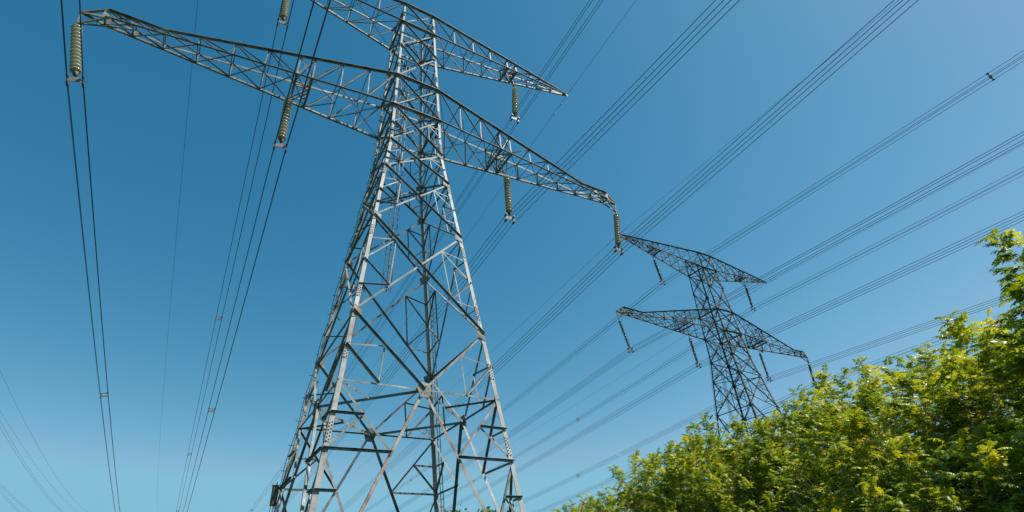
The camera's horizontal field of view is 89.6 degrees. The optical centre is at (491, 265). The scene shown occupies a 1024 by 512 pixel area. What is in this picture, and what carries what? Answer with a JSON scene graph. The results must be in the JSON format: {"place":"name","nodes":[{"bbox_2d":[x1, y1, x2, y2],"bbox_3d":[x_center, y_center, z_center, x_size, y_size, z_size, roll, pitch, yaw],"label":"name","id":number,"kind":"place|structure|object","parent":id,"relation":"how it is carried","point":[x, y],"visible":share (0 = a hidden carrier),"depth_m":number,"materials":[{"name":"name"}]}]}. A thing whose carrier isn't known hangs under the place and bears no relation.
{"place":"outdoors","nodes":[
{"label":"outdoors","id":0,"kind":"place"},
{"bbox_2d":[0,0,1023,511],"label":"sky","id":1,"kind":"structure","parent":0,"point":[137,95],"materials":[{"name":"blue"}]},
{"bbox_3d":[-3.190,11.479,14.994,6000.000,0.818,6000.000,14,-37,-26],"label":"ground","id":2,"kind":"structure","parent":0,"visible":0},
{"bbox_2d":[76,0,616,511],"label":"transmission tower","id":3,"kind":"structure","parent":2,"relation":"on","point":[422,390],"depth_m":22.88,"materials":[{"name":"metal"}]},
{"bbox_2d":[65,23,84,88],"bbox_3d":[-16.081,-8.206,19.925,0.540,3.388,0.372,-2,-29,-35],"label":"insulator string","id":4,"kind":"object","parent":3,"relation":"hanging from","point":[75,65],"visible":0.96,"depth_m":19.75,"materials":[{"name":"green glass"}]},
{"bbox_2d":[60,0,119,511],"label":"conductor bundle","id":5,"kind":"object","parent":4,"relation":"hanging from","point":[92,212],"visible":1,"depth_m":23.85,"materials":[{"name":"metal"}]},
{"bbox_2d":[157,1,197,505],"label":"earth wire","id":6,"kind":"object","parent":3,"relation":"attached to","point":[178,211],"visible":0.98,"depth_m":41.94,"materials":[{"name":"metal"}]},
{"bbox_2d":[269,482,279,511],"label":"junction box","id":7,"kind":"object","parent":3,"relation":"attached to","point":[274,495],"visible":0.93,"depth_m":18.40,"materials":[{"name":"paint"}]},
{"bbox_2d":[271,487,278,503],"bbox_3d":[-7.755,8.228,18.409,0.170,0.580,0.016,14,-37,-26],"label":"door","id":8,"kind":"structure","parent":7,"relation":"in","point":[275,489],"depth_m":18.39,"materials":[{"name":"paint"}]},
{"bbox_2d":[273,98,291,153],"bbox_3d":[-9.346,-6.403,23.217,0.540,3.317,0.372,12,-36,-27],"label":"insulator string","id":9,"kind":"object","parent":3,"relation":"hanging from","point":[282,134],"visible":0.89,"depth_m":23.00,"materials":[{"name":"green glass"}]},
{"bbox_2d":[183,0,330,510],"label":"conductor bundle","id":10,"kind":"object","parent":9,"relation":"hanging from","point":[209,408],"visible":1,"depth_m":23.86,"materials":[{"name":"metal"}]},
{"bbox_2d":[276,0,289,29],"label":"insulator string","id":11,"kind":"object","parent":3,"relation":"hanging from","point":[284,11],"visible":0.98,"depth_m":26.75,"materials":[{"name":"green glass"}]},
{"bbox_2d":[176,0,293,511],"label":"conductor bundle","id":12,"kind":"object","parent":11,"relation":"hanging from","point":[243,220],"visible":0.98,"depth_m":35.84,"materials":[{"name":"metal"}]},
{"bbox_2d":[263,2,634,508],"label":"earth wire","id":13,"kind":"object","parent":3,"relation":"attached to","point":[511,173],"visible":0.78,"depth_m":39.87,"materials":[{"name":"metal"}]},
{"bbox_2d":[503,175,515,224],"bbox_3d":[0.902,-3.719,28.268,0.540,3.414,0.372,15,-37,-25],"label":"insulator string","id":14,"kind":"object","parent":3,"relation":"hanging from","point":[507,194],"visible":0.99,"depth_m":28.07,"materials":[{"name":"green glass"}]},
{"bbox_2d":[279,0,739,510],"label":"conductor bundle","id":15,"kind":"object","parent":14,"relation":"hanging from","point":[561,175],"visible":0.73,"depth_m":23.28,"materials":[{"name":"metal"}]},
{"bbox_2d":[510,87,519,124],"bbox_3d":[1.505,-10.435,33.322,0.540,3.478,0.372,19,-39,-22],"label":"insulator string","id":16,"kind":"object","parent":3,"relation":"hanging from","point":[514,98],"visible":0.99,"depth_m":33.10,"materials":[{"name":"green glass"}]},
{"bbox_2d":[251,0,602,511],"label":"conductor bundle","id":17,"kind":"object","parent":16,"relation":"hanging from","point":[468,186],"visible":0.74,"depth_m":35.36,"materials":[{"name":"metal"}]},
{"bbox_2d":[613,213,623,255],"bbox_3d":[7.750,-2.042,31.724,0.540,3.339,0.372,23,-40,-19],"label":"insulator string","id":18,"kind":"object","parent":3,"relation":"hanging from","point":[617,231],"visible":0.98,"depth_m":31.55,"materials":[{"name":"green glass"}]},
{"bbox_2d":[336,0,917,511],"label":"conductor bundle","id":19,"kind":"object","parent":18,"relation":"hanging from","point":[690,190],"visible":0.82,"depth_m":25.74,"materials":[{"name":"metal"}]},
{"bbox_2d":[445,504,508,511],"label":"maple tree","id":20,"kind":"object","parent":2,"relation":"on","point":[488,508],"visible":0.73,"depth_m":34.81,"materials":[{"name":"green plant"}]},
{"bbox_2d":[566,496,623,511],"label":"sumac shrub","id":21,"kind":"object","parent":2,"relation":"on","point":[577,509],"visible":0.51,"depth_m":19.25,"materials":[{"name":"green plant"}]},
{"bbox_2d":[594,494,617,511],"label":"sumac shrub","id":22,"kind":"object","parent":2,"relation":"on","point":[611,501],"visible":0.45,"depth_m":15.50,"materials":[{"name":"green plant"}]},
{"bbox_2d":[577,486,644,511],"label":"sumac shrub","id":23,"kind":"object","parent":2,"relation":"on","point":[588,495],"visible":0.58,"depth_m":18.29,"materials":[{"name":"green plant"}]},
{"bbox_2d":[594,498,632,511],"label":"sumac shrub","id":24,"kind":"object","parent":2,"relation":"on","point":[600,503],"visible":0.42,"depth_m":16.19,"materials":[{"name":"green plant"}]},
{"bbox_2d":[585,500,645,511],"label":"sumac shrub","id":25,"kind":"object","parent":2,"relation":"on","point":[618,503],"visible":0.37,"depth_m":15.25,"materials":[{"name":"green plant"}]},
{"bbox_2d":[590,491,646,511],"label":"sumac shrub","id":26,"kind":"object","parent":2,"relation":"on","point":[596,505],"visible":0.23,"depth_m":16.00,"materials":[{"name":"green plant"}]},
{"bbox_2d":[610,465,650,505],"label":"sumac shrub","id":27,"kind":"object","parent":2,"relation":"on","point":[618,476],"visible":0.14,"depth_m":16.39,"materials":[{"name":"green plant"}]},
{"bbox_2d":[613,473,679,511],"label":"sumac shrub","id":28,"kind":"object","parent":2,"relation":"on","point":[638,495],"visible":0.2,"depth_m":14.40,"materials":[{"name":"green plant"}]},
{"bbox_2d":[622,485,676,511],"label":"sumac shrub","id":29,"kind":"object","parent":2,"relation":"on","point":[630,506],"visible":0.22,"depth_m":14.37,"materials":[{"name":"green plant"}]},
{"bbox_2d":[621,481,678,511],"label":"sumac shrub","id":30,"kind":"object","parent":2,"relation":"on","point":[633,490],"visible":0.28,"depth_m":14.13,"materials":[{"name":"green plant"}]},
{"bbox_2d":[605,444,727,511],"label":"sumac shrub","id":31,"kind":"object","parent":2,"relation":"on","point":[652,458],"visible":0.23,"depth_m":13.86,"materials":[{"name":"green plant"}]},
{"bbox_2d":[636,452,697,511],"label":"sumac shrub","id":32,"kind":"object","parent":2,"relation":"on","point":[647,479],"visible":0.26,"depth_m":13.89,"materials":[{"name":"green plant"}]},
{"bbox_2d":[623,467,741,511],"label":"sumac shrub","id":33,"kind":"object","parent":2,"relation":"on","point":[677,502],"visible":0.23,"depth_m":13.09,"materials":[{"name":"green plant"}]},
{"bbox_2d":[628,433,737,510],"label":"sumac shrub","id":34,"kind":"object","parent":2,"relation":"on","point":[669,452],"visible":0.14,"depth_m":12.65,"materials":[{"name":"green plant"}]},
{"bbox_2d":[615,446,751,511],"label":"sumac shrub","id":35,"kind":"object","parent":2,"relation":"on","point":[665,481],"visible":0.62,"depth_m":11.29,"materials":[{"name":"green plant"}]},
{"bbox_2d":[640,458,726,510],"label":"sumac shrub","id":36,"kind":"object","parent":2,"relation":"on","point":[648,472],"visible":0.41,"depth_m":12.02,"materials":[{"name":"green plant"}]},
{"bbox_2d":[629,412,764,510],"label":"sumac shrub","id":37,"kind":"object","parent":2,"relation":"on","point":[686,440],"visible":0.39,"depth_m":11.58,"materials":[{"name":"green plant"}]},
{"bbox_2d":[616,234,808,464],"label":"transmission tower","id":38,"kind":"structure","parent":2,"relation":"on","point":[713,321],"depth_m":52.39,"materials":[{"name":"metal"}]},
{"bbox_2d":[321,0,898,497],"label":"earth wire","id":39,"kind":"object","parent":38,"relation":"attached to","point":[659,200],"visible":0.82,"depth_m":45.38,"materials":[{"name":"metal"}]},
{"bbox_2d":[618,318,633,352],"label":"insulator string","id":40,"kind":"object","parent":38,"relation":"hanging from","point":[629,349],"visible":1,"depth_m":45.01,"materials":[{"name":"grey glass"}]},
{"bbox_2d":[391,131,1023,511],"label":"conductor bundle","id":41,"kind":"object","parent":40,"relation":"hanging from","point":[773,275],"visible":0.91,"depth_m":33.30,"materials":[{"name":"metal"}]},
{"bbox_2d":[653,258,665,284],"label":"insulator string","id":42,"kind":"object","parent":38,"relation":"hanging from","point":[657,268],"visible":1,"depth_m":52.50,"materials":[{"name":"grey ceramic"}]},
{"bbox_2d":[363,50,1023,511],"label":"conductor bundle","id":43,"kind":"object","parent":42,"relation":"hanging from","point":[767,218],"visible":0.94,"depth_m":41.17,"materials":[{"name":"metal"}]},
{"bbox_2d":[689,337,701,367],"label":"insulator string","id":44,"kind":"object","parent":38,"relation":"hanging from","point":[694,354],"visible":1,"depth_m":48.64,"materials":[{"name":"grey glass"}]},
{"bbox_2d":[443,211,1023,511],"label":"conductor bundle","id":45,"kind":"object","parent":44,"relation":"hanging from","point":[776,333],"visible":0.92,"depth_m":40.78,"materials":[{"name":"metal"}]},
{"bbox_2d":[424,144,1023,492],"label":"earth wire","id":46,"kind":"object","parent":38,"relation":"attached to","point":[777,277],"visible":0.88,"depth_m":58.68,"materials":[{"name":"metal"}]},
{"bbox_2d":[745,288,755,310],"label":"insulator string","id":47,"kind":"object","parent":38,"relation":"hanging from","point":[750,301],"visible":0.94,"depth_m":58.64,"materials":[{"name":"grey ceramic"}]},
{"bbox_2d":[417,167,1023,511],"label":"conductor bundle","id":48,"kind":"object","parent":47,"relation":"hanging from","point":[779,298],"visible":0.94,"depth_m":53.51,"materials":[{"name":"metal"}]},
{"bbox_2d":[759,352,771,381],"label":"insulator string","id":49,"kind":"object","parent":38,"relation":"hanging from","point":[765,368],"visible":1,"depth_m":53.20,"materials":[{"name":"grey glass"}]},
{"bbox_2d":[504,297,1013,508],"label":"conductor bundle","id":50,"kind":"object","parent":49,"relation":"hanging from","point":[785,376],"visible":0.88,"depth_m":49.71,"materials":[{"name":"metal"}]},
{"bbox_2d":[808,364,817,385],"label":"insulator string","id":51,"kind":"object","parent":38,"relation":"hanging from","point":[811,372],"visible":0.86,"depth_m":57.13,"materials":[{"name":"grey glass"}]},
{"bbox_2d":[539,311,1020,510],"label":"conductor bundle","id":52,"kind":"object","parent":51,"relation":"hanging from","point":[769,409],"visible":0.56,"depth_m":59.22,"materials":[{"name":"metal"}]},
{"bbox_2d":[665,427,759,511],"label":"sumac shrub","id":53,"kind":"object","parent":2,"relation":"on","point":[726,439],"visible":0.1,"depth_m":12.33,"materials":[{"name":"green plant"}]},
{"bbox_2d":[680,488,749,511],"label":"sumac shrub","id":54,"kind":"object","parent":2,"relation":"on","point":[691,496],"visible":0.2,"depth_m":10.65,"materials":[{"name":"green plant"}]},
{"bbox_2d":[691,438,748,494],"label":"sumac shrub","id":55,"kind":"object","parent":2,"relation":"on","point":[701,444],"visible":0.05,"depth_m":12.97,"materials":[{"name":"green plant"}]},
{"bbox_2d":[667,426,810,511],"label":"sumac shrub","id":56,"kind":"object","parent":2,"relation":"on","point":[743,468],"visible":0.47,"depth_m":9.95,"materials":[{"name":"green plant"}]},
{"bbox_2d":[696,419,798,503],"bbox_3d":[6.853,5.938,11.784,3.367,4.300,2.973,12,-36,-22],"label":"sumac shrub","id":57,"kind":"object","parent":2,"relation":"on","point":[752,427],"visible":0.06,"depth_m":12.20,"materials":[{"name":"green plant"}]},
{"bbox_2d":[701,470,801,511],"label":"sumac shrub","id":58,"kind":"object","parent":2,"relation":"on","point":[746,486],"visible":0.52,"depth_m":8.91,"materials":[{"name":"green plant"}]},
{"bbox_2d":[722,494,782,511],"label":"sumac shrub","id":59,"kind":"object","parent":2,"relation":"on","point":[736,508],"visible":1,"depth_m":8.01,"materials":[{"name":"green plant"}]},
{"bbox_2d":[687,462,818,511],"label":"sumac shrub","id":60,"kind":"object","parent":2,"relation":"on","point":[739,491],"visible":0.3,"depth_m":9.76,"materials":[{"name":"green plant"}]},
{"bbox_2d":[678,438,828,511],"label":"sumac shrub","id":61,"kind":"object","parent":2,"relation":"on","point":[724,494],"visible":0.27,"depth_m":9.78,"materials":[{"name":"green plant"}]},
{"bbox_2d":[714,421,819,507],"bbox_3d":[6.194,5.128,10.121,2.717,3.890,2.922,-13,-34,14],"label":"sumac shrub","id":62,"kind":"object","parent":2,"relation":"on","point":[741,429],"visible":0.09,"depth_m":10.30,"materials":[{"name":"green plant"}]},
{"bbox_2d":[748,503,838,511],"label":"sumac shrub","id":63,"kind":"object","parent":2,"relation":"on","point":[802,510],"visible":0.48,"depth_m":6.90,"materials":[{"name":"green plant"}]},
{"bbox_2d":[741,426,845,511],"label":"sumac shrub","id":64,"kind":"object","parent":2,"relation":"on","point":[769,467],"visible":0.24,"depth_m":8.96,"materials":[{"name":"green plant"}]},
{"bbox_2d":[740,462,852,511],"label":"sumac shrub","id":65,"kind":"object","parent":2,"relation":"on","point":[758,495],"visible":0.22,"depth_m":9.10,"materials":[{"name":"green plant"}]},
{"bbox_2d":[702,402,908,510],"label":"sumac shrub","id":66,"kind":"object","parent":2,"relation":"on","point":[760,429],"visible":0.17,"depth_m":10.15,"materials":[{"name":"green plant"}]},
{"bbox_2d":[750,398,890,510],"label":"sumac shrub","id":67,"kind":"object","parent":2,"relation":"on","point":[775,423],"visible":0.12,"depth_m":9.75,"materials":[{"name":"green plant"}]},
{"bbox_2d":[779,404,862,473],"bbox_3d":[7.315,4.693,9.750,2.315,4.115,3.378,-12,-34,12],"label":"sumac shrub","id":68,"kind":"object","parent":2,"relation":"on","point":[814,423],"visible":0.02,"depth_m":9.87,"materials":[{"name":"green plant"}]},
{"bbox_2d":[764,454,907,511],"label":"sumac shrub","id":69,"kind":"object","parent":2,"relation":"on","point":[785,496],"visible":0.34,"depth_m":7.61,"materials":[{"name":"green plant"}]},
{"bbox_2d":[779,385,927,503],"bbox_3d":[6.540,4.044,8.545,2.232,3.961,3.256,-9,-33,9],"label":"sumac shrub","id":70,"kind":"object","parent":2,"relation":"on","point":[830,395],"visible":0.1,"depth_m":8.69,"materials":[{"name":"green plant"}]},
{"bbox_2d":[760,395,948,511],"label":"sumac shrub","id":71,"kind":"object","parent":2,"relation":"on","point":[839,438],"visible":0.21,"depth_m":7.72,"materials":[{"name":"green plant"}]},
{"bbox_2d":[775,416,935,511],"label":"sumac shrub","id":72,"kind":"object","parent":2,"relation":"on","point":[797,448],"visible":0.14,"depth_m":8.58,"materials":[{"name":"green plant"}]},
{"bbox_2d":[802,488,908,511],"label":"sumac shrub","id":73,"kind":"object","parent":2,"relation":"on","point":[850,494],"visible":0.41,"depth_m":6.32,"materials":[{"name":"green plant"}]},
{"bbox_2d":[767,432,949,511],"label":"sumac shrub","id":74,"kind":"object","parent":2,"relation":"on","point":[830,483],"visible":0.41,"depth_m":6.71,"materials":[{"name":"green plant"}]},
{"bbox_2d":[775,355,995,466],"bbox_3d":[7.056,3.680,8.391,3.440,4.373,2.898,-30,-41,35],"label":"sumac shrub","id":75,"kind":"object","parent":2,"relation":"on","point":[822,383],"visible":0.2,"depth_m":9.39,"materials":[{"name":"green plant"}]},
{"bbox_2d":[782,334,1018,510],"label":"sumac shrub","id":76,"kind":"object","parent":2,"relation":"on","point":[958,343],"visible":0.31,"depth_m":7.14,"materials":[{"name":"green plant"}]},
{"bbox_2d":[821,382,984,511],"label":"sumac shrub","id":77,"kind":"object","parent":2,"relation":"on","point":[882,436],"visible":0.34,"depth_m":6.29,"materials":[{"name":"green plant"}]},
{"bbox_2d":[794,342,1012,478],"bbox_3d":[6.607,3.425,7.754,2.884,4.136,3.424,-30,-41,34],"label":"sumac shrub","id":78,"kind":"object","parent":2,"relation":"on","point":[867,373],"visible":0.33,"depth_m":8.12,"materials":[{"name":"green plant"}]},
{"bbox_2d":[793,384,1023,511],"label":"sumac shrub","id":79,"kind":"object","parent":2,"relation":"on","point":[854,414],"visible":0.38,"depth_m":6.39,"materials":[{"name":"green plant"}]},
{"bbox_2d":[843,455,973,511],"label":"sumac shrub","id":80,"kind":"object","parent":2,"relation":"on","point":[887,487],"visible":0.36,"depth_m":5.81,"materials":[{"name":"green plant"}]},
{"bbox_2d":[828,435,1009,511],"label":"sumac shrub","id":81,"kind":"object","parent":2,"relation":"on","point":[919,506],"visible":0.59,"depth_m":5.44,"materials":[{"name":"green plant"}]},
{"bbox_2d":[822,311,1021,509],"bbox_3d":[6.751,3.094,7.121,2.122,3.982,2.999,13,-36,-24],"label":"sumac shrub","id":82,"kind":"object","parent":2,"relation":"on","point":[960,318],"visible":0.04,"depth_m":6.98,"materials":[{"name":"green plant"}]},
{"bbox_2d":[856,417,1023,511],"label":"sumac shrub","id":83,"kind":"object","parent":2,"relation":"on","point":[1004,481],"visible":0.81,"depth_m":4.56,"materials":[{"name":"green plant"}]},
{"bbox_2d":[860,440,1023,511],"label":"sumac shrub","id":84,"kind":"object","parent":2,"relation":"on","point":[998,460],"visible":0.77,"depth_m":4.42,"materials":[{"name":"green plant"}]},
{"bbox_2d":[864,416,1023,511],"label":"sumac shrub","id":85,"kind":"object","parent":2,"relation":"on","point":[945,455],"visible":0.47,"depth_m":5.06,"materials":[{"name":"green plant"}]},
{"bbox_2d":[868,372,1023,501],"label":"sumac shrub","id":86,"kind":"object","parent":2,"relation":"on","point":[903,381],"visible":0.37,"depth_m":5.85,"materials":[{"name":"green plant"}]},
{"bbox_2d":[869,331,1023,511],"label":"sumac shrub","id":87,"kind":"object","parent":2,"relation":"on","point":[985,354],"visible":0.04,"depth_m":6.34,"materials":[{"name":"green plant"}]},
{"bbox_2d":[875,460,1023,511],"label":"sumac shrub","id":88,"kind":"object","parent":2,"relation":"on","point":[976,482],"visible":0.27,"depth_m":5.12,"materials":[{"name":"green plant"}]},
{"bbox_2d":[878,395,1022,511],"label":"sumac shrub","id":89,"kind":"object","parent":2,"relation":"on","point":[988,405],"visible":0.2,"depth_m":5.66,"materials":[{"name":"green plant"}]},
{"bbox_2d":[894,357,1019,501],"bbox_3d":[6.232,2.720,5.984,2.733,3.413,2.429,-4,-33,1],"label":"sumac shrub","id":90,"kind":"object","parent":2,"relation":"on","point":[930,376],"visible":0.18,"depth_m":6.17,"materials":[{"name":"green plant"}]},
{"bbox_2d":[893,382,1023,487],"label":"sumac shrub","id":91,"kind":"object","parent":2,"relation":"on","point":[907,402],"visible":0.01,"depth_m":8.01,"materials":[{"name":"green plant"}]},
{"bbox_2d":[895,322,1023,468],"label":"sumac shrub","id":92,"kind":"object","parent":2,"relation":"on","point":[920,393],"visible":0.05,"depth_m":7.03,"materials":[{"name":"green plant"}]},
{"bbox_2d":[902,362,1023,509],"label":"sumac shrub","id":93,"kind":"object","parent":2,"relation":"on","point":[982,417],"visible":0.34,"depth_m":5.55,"materials":[{"name":"green plant"}]},
{"bbox_2d":[903,452,1022,511],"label":"sumac shrub","id":94,"kind":"object","parent":2,"relation":"on","point":[921,468],"visible":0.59,"depth_m":4.75,"materials":[{"name":"green plant"}]},
{"bbox_2d":[926,307,1023,409],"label":"sumac shrub","id":95,"kind":"object","parent":2,"relation":"on","point":[990,322],"visible":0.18,"depth_m":6.03,"materials":[{"name":"green plant"}]},
{"bbox_2d":[929,331,1023,462],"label":"sumac shrub","id":96,"kind":"object","parent":2,"relation":"on","point":[952,360],"visible":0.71,"depth_m":5.33,"materials":[{"name":"green plant"}]},
{"bbox_2d":[932,294,1023,356],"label":"sumac shrub","id":97,"kind":"object","parent":2,"relation":"on","point":[947,333],"visible":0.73,"depth_m":6.86,"materials":[{"name":"green plant"}]},
{"bbox_2d":[950,426,1023,511],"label":"sumac shrub","id":98,"kind":"object","parent":2,"relation":"on","point":[1012,506],"visible":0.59,"depth_m":4.39,"materials":[{"name":"green plant"}]},
{"bbox_2d":[960,300,1023,410],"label":"sumac shrub","id":99,"kind":"object","parent":2,"relation":"on","point":[1013,388],"visible":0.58,"depth_m":5.21,"materials":[{"name":"green plant"}]},
{"bbox_2d":[973,228,1023,358],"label":"sumac shrub","id":100,"kind":"object","parent":2,"relation":"on","point":[1010,276],"visible":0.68,"depth_m":5.20,"materials":[{"name":"green plant"}]},
{"bbox_2d":[979,332,1023,483],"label":"sumac shrub","id":101,"kind":"object","parent":2,"relation":"on","point":[1018,449],"visible":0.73,"depth_m":4.60,"materials":[{"name":"green plant"}]},
{"bbox_2d":[981,274,1023,367],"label":"sumac shrub","id":102,"kind":"object","parent":2,"relation":"on","point":[1015,290],"visible":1,"depth_m":3.71,"materials":[{"name":"green plant"}]},
{"bbox_2d":[991,409,1023,440],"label":"sumac shrub","id":103,"kind":"object","parent":2,"relation":"on","point":[1013,421],"visible":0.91,"depth_m":3.55,"materials":[{"name":"green plant"}]},
{"bbox_2d":[992,318,1023,350],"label":"sumac shrub","id":104,"kind":"object","parent":2,"relation":"on","point":[1012,321],"visible":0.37,"depth_m":4.85,"materials":[{"name":"green plant"}]},
{"bbox_2d":[1008,432,1023,466],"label":"sumac shrub","id":105,"kind":"object","parent":2,"relation":"on","point":[1019,434],"visible":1,"depth_m":3.32,"materials":[{"name":"green plant"}]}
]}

